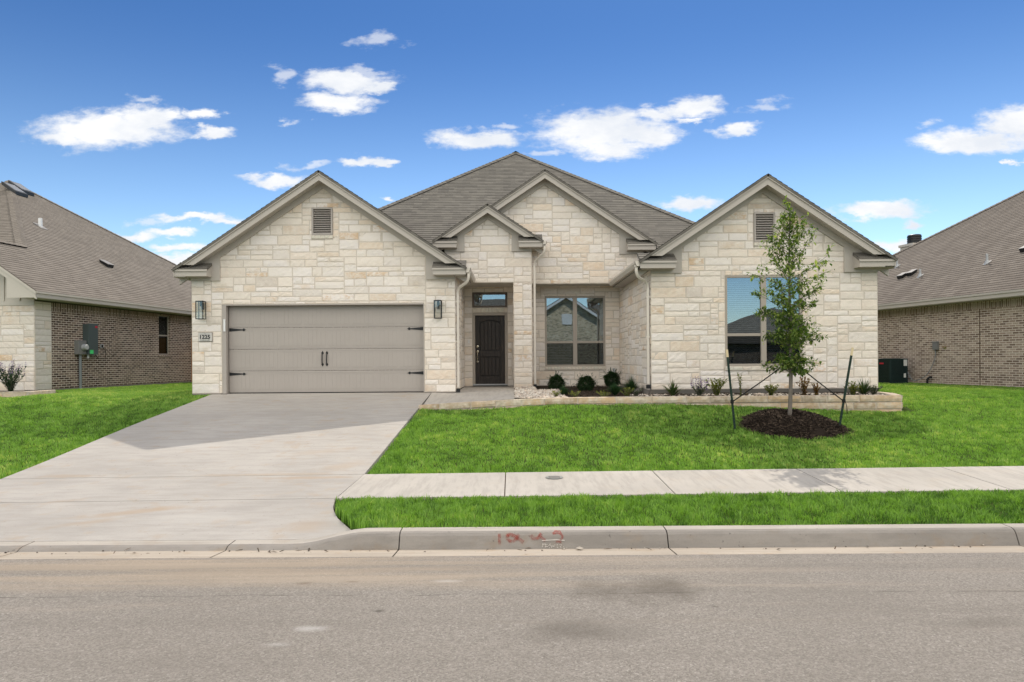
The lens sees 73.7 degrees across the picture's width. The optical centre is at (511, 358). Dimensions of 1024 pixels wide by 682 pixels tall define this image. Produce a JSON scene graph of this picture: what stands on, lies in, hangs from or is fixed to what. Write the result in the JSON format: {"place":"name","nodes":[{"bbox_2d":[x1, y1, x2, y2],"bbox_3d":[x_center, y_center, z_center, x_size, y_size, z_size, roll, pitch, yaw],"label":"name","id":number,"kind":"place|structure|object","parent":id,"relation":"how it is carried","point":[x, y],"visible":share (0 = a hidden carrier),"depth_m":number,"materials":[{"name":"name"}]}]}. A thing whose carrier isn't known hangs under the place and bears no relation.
{"place":"outdoors","nodes":[
{"label":"outdoors","id":0,"kind":"place"},
{"bbox_2d":[0,360,26,391],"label":"salvia","id":1,"kind":"object","parent":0,"point":[9,382],"visible":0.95,"depth_m":18.56,"materials":[{"name":"green plant"}]},
{"bbox_2d":[0,392,430,541],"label":"driveway","id":2,"kind":"structure","parent":0,"point":[267,466],"depth_m":10.26,"materials":[{"name":"concrete"}]},
{"bbox_2d":[0,552,1023,681],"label":"road","id":3,"kind":"structure","parent":0,"point":[915,617],"depth_m":4.87,"materials":[{"name":"grey asphalt"}]},
{"bbox_2d":[0,382,1023,552],"bbox_3d":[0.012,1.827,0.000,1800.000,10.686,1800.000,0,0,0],"label":"ground","id":4,"kind":"structure","parent":0,"point":[763,449],"depth_m":11.64,"materials":[{"name":"green plant"}]},
{"bbox_2d":[0,390,55,396],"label":"stone edging","id":5,"kind":"object","parent":4,"relation":"on","point":[10,394],"visible":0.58,"depth_m":18.25,"materials":[{"name":"stone"}]},
{"bbox_2d":[0,180,191,390],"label":"brick house","id":6,"kind":"structure","parent":4,"relation":"on","point":[85,303],"depth_m":22.94,"materials":[{"name":"brick"}]},
{"bbox_2d":[158,315,171,356],"bbox_3d":[-13.114,-0.844,25.499,0.340,1.540,0.780,0,0,6],"label":"window","id":7,"kind":"structure","parent":6,"relation":"in","point":[163,320],"depth_m":25.74,"materials":[{"name":"glass"}]},
{"bbox_2d":[0,382,207,478],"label":"side turf","id":8,"kind":"structure","parent":4,"relation":"on","point":[114,395],"depth_m":14.50,"materials":[{"name":"green plant"}]},
{"bbox_2d":[191,338,191,381],"bbox_3d":[-10.386,0.064,27.230,4.927,1.848,0.060,0,0,0],"label":"wooden fence","id":9,"kind":"object","parent":4,"relation":"on","point":[191,359],"visible":0.06,"depth_m":27.20,"materials":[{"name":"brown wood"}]},
{"bbox_2d":[424,386,514,403],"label":"porch walk","id":10,"kind":"structure","parent":4,"relation":"on","point":[466,394],"depth_m":16.27,"materials":[{"name":"concrete"}]},
{"bbox_2d":[0,523,1023,552],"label":"kerb","id":11,"kind":"structure","parent":4,"relation":"on","point":[412,538],"depth_m":6.92,"materials":[{"name":"concrete"}]},
{"bbox_2d":[171,151,897,395],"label":"stone house","id":12,"kind":"structure","parent":4,"relation":"on","point":[515,268],"depth_m":16.90,"materials":[{"name":"beige stone"}]},
{"bbox_2d":[229,305,423,393],"bbox_3d":[-4.632,-0.228,17.061,4.870,2.187,0.118,0,0,0],"label":"garage door","id":13,"kind":"structure","parent":12,"relation":"in","point":[341,334],"depth_m":17.07,"materials":[{"name":"beige paint"}]},
{"bbox_2d":[472,292,506,307],"bbox_3d":[-0.651,-1.671,20.145,1.020,0.740,0.330,0,0,0],"label":"transom window","id":14,"kind":"structure","parent":12,"relation":"in","point":[479,299],"depth_m":20.30,"materials":[{"name":"clear glass"}]},
{"bbox_2d":[475,316,504,383],"bbox_3d":[-0.642,-0.262,20.042,0.860,2.002,0.136,0,0,0],"label":"front door","id":15,"kind":"structure","parent":12,"relation":"in","point":[489,330],"depth_m":20.06,"materials":[{"name":"brown wood"}]},
{"bbox_2d":[545,296,604,365],"bbox_3d":[1.849,-0.805,20.202,1.759,2.055,0.396,0,0,0],"label":"window","id":16,"kind":"structure","parent":12,"relation":"in","point":[574,325],"depth_m":20.12,"materials":[{"name":"glass"}]},
{"bbox_2d":[725,275,801,365],"bbox_3d":[5.714,-0.865,15.692,1.748,2.055,0.396,0,0,0],"label":"window","id":17,"kind":"structure","parent":12,"relation":"in","point":[744,333],"depth_m":15.60,"materials":[{"name":"glass"}]},
{"bbox_2d":[418,392,902,411],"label":"planter wall","id":18,"kind":"structure","parent":4,"relation":"on","point":[890,402],"depth_m":14.05,"materials":[{"name":"stone"}]},
{"bbox_2d":[334,487,1023,529],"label":"strip turf","id":19,"kind":"structure","parent":4,"relation":"on","point":[357,513],"depth_m":7.79,"materials":[{"name":"green plant"}]},
{"bbox_2d":[726,349,735,428],"bbox_3d":[3.928,0.597,12.234,0.180,1.530,0.058,0,0,21],"label":"tree stake","id":20,"kind":"object","parent":4,"relation":"on","point":[731,394],"visible":0.96,"depth_m":12.22,"materials":[{"name":"green metal"}]},
{"bbox_2d":[730,363,785,402],"bbox_3d":[4.529,0.408,12.418,1.307,0.775,0.061,0,0,-19],"label":"tree strap","id":21,"kind":"object","parent":20,"relation":"attached to","point":[731,401],"visible":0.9,"depth_m":12.35,"materials":[{"name":"black fabric"}]},
{"bbox_2d":[736,408,854,439],"bbox_3d":[5.101,1.162,12.464,2.056,0.499,1.732,0,0,-17],"label":"mulch ring","id":22,"kind":"object","parent":4,"relation":"on","point":[798,423],"visible":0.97,"depth_m":12.10,"materials":[{"name":"brown wood"}]},
{"bbox_2d":[746,195,835,415],"bbox_3d":[5.137,-0.970,12.541,1.474,4.092,1.324,0,0,0],"label":"young tree","id":23,"kind":"object","parent":22,"relation":"on","point":[794,334],"visible":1,"depth_m":12.53,"materials":[{"name":"green plant"}]},
{"bbox_2d":[839,347,853,425],"bbox_3d":[5.967,0.593,12.236,0.344,1.593,0.058,0,0,-9],"label":"tree stake","id":24,"kind":"object","parent":4,"relation":"on","point":[846,384],"visible":0.96,"depth_m":12.22,"materials":[{"name":"green metal"}]},
{"bbox_2d":[807,373,847,413],"bbox_3d":[5.563,0.499,12.388,0.937,0.969,0.060,0,0,24],"label":"tree strap","id":25,"kind":"object","parent":24,"relation":"attached to","point":[843,400],"visible":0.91,"depth_m":12.31,"materials":[{"name":"black fabric"}]},
{"bbox_2d":[878,358,907,382],"bbox_3d":[12.922,0.414,23.228,0.686,0.862,0.666,0,0,-12],"label":"air conditioner","id":26,"kind":"object","parent":4,"relation":"on","point":[892,370],"visible":0.88,"depth_m":22.95,"materials":[{"name":"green metal"}]},
{"bbox_2d":[877,190,1023,386],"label":"brick house","id":27,"kind":"structure","parent":4,"relation":"on","point":[951,304],"depth_m":22.18,"materials":[{"name":"brown brick"}]},
{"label":"gutter bed","id":28,"kind":"structure","parent":4,"relation":"on","visible":0},
{"bbox_2d":[0,545,1023,558],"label":"gutter","id":29,"kind":"object","parent":28,"relation":"on","point":[532,552],"visible":0.39,"depth_m":6.69,"materials":[{"name":"concrete"}]},
{"bbox_2d":[4,544,983,554],"bbox_3d":[0.023,1.904,6.743,10.380,0.060,0.343,0,0,0],"label":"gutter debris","id":30,"kind":"object","parent":29,"relation":"on","point":[579,548],"visible":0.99,"depth_m":6.80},
{"bbox_2d":[0,0,1023,264],"label":"sky","id":31,"kind":"structure","parent":0,"point":[163,125],"materials":[{"name":"blue"}]},
{"bbox_2d":[337,466,1023,502],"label":"sidewalk","id":32,"kind":"structure","parent":0,"point":[739,481],"depth_m":9.31,"materials":[{"name":"concrete"}]},
{"bbox_2d":[546,476,562,478],"bbox_3d":[0.601,1.685,9.700,0.248,0.007,0.248,0,0,0],"label":"utility cover","id":33,"kind":"object","parent":32,"relation":"on","point":[554,477],"visible":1,"depth_m":9.66,"materials":[{"name":"grey metal"}]},
{"bbox_2d":[518,386,903,398],"bbox_3d":[4.200,0.812,17.105,8.250,0.089,5.790,0,0,0],"label":"planting bed","id":34,"kind":"object","parent":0,"point":[596,389],"visible":0.25,"depth_m":15.47,"materials":[{"name":"soil"}]},
{"bbox_2d":[513,386,566,398],"bbox_3d":[0.618,0.818,16.500,1.195,0.171,4.299,0,0,0],"label":"river rock","id":35,"kind":"object","parent":34,"relation":"on","point":[522,392],"visible":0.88,"depth_m":15.75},
{"bbox_2d":[551,391,559,396],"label":"groundcover plant","id":36,"kind":"object","parent":34,"relation":"on","point":[554,394],"visible":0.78,"depth_m":14.61,"materials":[{"name":"green plant"}]},
{"bbox_2d":[546,371,565,389],"bbox_3d":[1.125,0.606,17.902,0.616,0.588,0.666,0,0,29],"label":"boxwood","id":37,"kind":"object","parent":34,"relation":"on","point":[554,382],"visible":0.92,"depth_m":17.79,"materials":[{"name":"green plant"}]},
{"bbox_2d":[557,384,569,394],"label":"fern","id":38,"kind":"object","parent":34,"relation":"on","point":[564,390],"visible":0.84,"depth_m":15.15,"materials":[{"name":"green plant"}]},
{"bbox_2d":[568,390,580,396],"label":"groundcover plant","id":39,"kind":"object","parent":34,"relation":"on","point":[575,395],"visible":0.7,"depth_m":14.59,"materials":[{"name":"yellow plant"}]},
{"bbox_2d":[572,374,597,390],"bbox_3d":[1.904,0.641,17.583,0.712,0.562,0.659,0,0,0],"label":"boxwood","id":40,"kind":"object","parent":34,"relation":"on","point":[587,382],"visible":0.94,"depth_m":17.48,"materials":[{"name":"green plant"}]},
{"bbox_2d":[596,390,610,396],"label":"groundcover plant","id":41,"kind":"object","parent":34,"relation":"on","point":[603,395],"visible":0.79,"depth_m":14.62,"materials":[{"name":"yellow plant"}]},
{"bbox_2d":[560,386,654,396],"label":"bed mulch","id":42,"kind":"object","parent":34,"relation":"on","point":[595,393],"visible":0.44,"depth_m":15.70,"materials":[{"name":"brown wood"}]},
{"bbox_2d":[600,367,621,386],"bbox_3d":[2.671,0.556,18.264,0.658,0.667,0.618,0,0,0],"label":"boxwood","id":43,"kind":"object","parent":34,"relation":"on","point":[611,377],"visible":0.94,"depth_m":18.19,"materials":[{"name":"green plant"}]},
{"bbox_2d":[607,383,623,395],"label":"fern","id":44,"kind":"object","parent":34,"relation":"on","point":[614,389],"visible":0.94,"depth_m":15.34,"materials":[{"name":"green plant"}]},
{"bbox_2d":[620,387,633,396],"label":"groundcover plant","id":45,"kind":"object","parent":34,"relation":"on","point":[626,393],"visible":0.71,"depth_m":14.60,"materials":[{"name":"green plant"}]},
{"bbox_2d":[623,377,640,392],"bbox_3d":[2.871,0.605,16.409,0.756,0.443,0.737,0,0,0],"label":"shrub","id":46,"kind":"object","parent":34,"relation":"on","point":[631,384],"visible":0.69,"depth_m":16.33,"materials":[{"name":"green plant"}]},
{"bbox_2d":[633,388,642,395],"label":"groundcover plant","id":47,"kind":"object","parent":34,"relation":"on","point":[635,393],"visible":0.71,"depth_m":14.67,"materials":[{"name":"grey plant"}]},
{"bbox_2d":[663,381,684,395],"bbox_3d":[3.504,0.604,14.734,0.675,0.435,0.579,0,0,0],"label":"spiky plant","id":48,"kind":"object","parent":34,"relation":"on","point":[672,390],"visible":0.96,"depth_m":14.70,"materials":[{"name":"green plant"}]},
{"bbox_2d":[690,376,708,395],"bbox_3d":[4.045,0.615,14.664,0.439,0.490,0.362,0,0,0],"label":"salvia","id":49,"kind":"object","parent":34,"relation":"on","point":[700,390],"visible":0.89,"depth_m":14.65,"materials":[{"name":"grey plant"}]},
{"bbox_2d":[706,378,727,395],"bbox_3d":[4.408,0.633,14.663,0.504,0.449,0.481,0,0,0],"label":"shrub","id":50,"kind":"object","parent":34,"relation":"on","point":[715,390],"visible":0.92,"depth_m":14.62,"materials":[{"name":"green plant"}]},
{"bbox_2d":[737,373,741,395],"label":"tall sprig","id":51,"kind":"object","parent":34,"relation":"on","point":[740,383],"visible":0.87,"depth_m":14.59,"materials":[{"name":"green plant"}]},
{"bbox_2d":[764,384,778,394],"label":"shrub","id":52,"kind":"object","parent":34,"relation":"on","point":[770,391],"visible":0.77,"depth_m":14.57,"materials":[{"name":"green plant"}]},
{"bbox_2d":[795,376,810,394],"bbox_3d":[6.230,0.608,14.590,0.340,0.475,0.332,0,0,0],"label":"shrub","id":53,"kind":"object","parent":34,"relation":"on","point":[805,385],"visible":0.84,"depth_m":14.58,"materials":[{"name":"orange plant"}]},
{"bbox_2d":[811,383,820,394],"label":"shrub","id":54,"kind":"object","parent":34,"relation":"on","point":[816,389],"visible":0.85,"depth_m":14.59,"materials":[{"name":"orange plant"}]},
{"bbox_2d":[843,381,860,394],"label":"shrub","id":55,"kind":"object","parent":34,"relation":"on","point":[852,388],"visible":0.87,"depth_m":14.56,"materials":[{"name":"green plant"}]},
{"bbox_2d":[850,379,882,393],"bbox_3d":[7.631,0.580,14.829,0.748,0.428,0.761,0,0,0],"label":"spiky plant","id":56,"kind":"object","parent":34,"relation":"on","point":[863,389],"visible":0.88,"depth_m":14.76,"materials":[{"name":"green plant"}]},
{"bbox_2d":[867,385,882,394],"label":"shrub","id":57,"kind":"object","parent":34,"relation":"on","point":[873,392],"visible":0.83,"depth_m":14.77,"materials":[{"name":"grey plant"}]},
{"bbox_2d":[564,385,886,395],"bbox_3d":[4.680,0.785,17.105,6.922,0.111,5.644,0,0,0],"label":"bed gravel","id":58,"kind":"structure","parent":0,"point":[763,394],"depth_m":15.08,"materials":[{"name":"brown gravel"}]}
]}

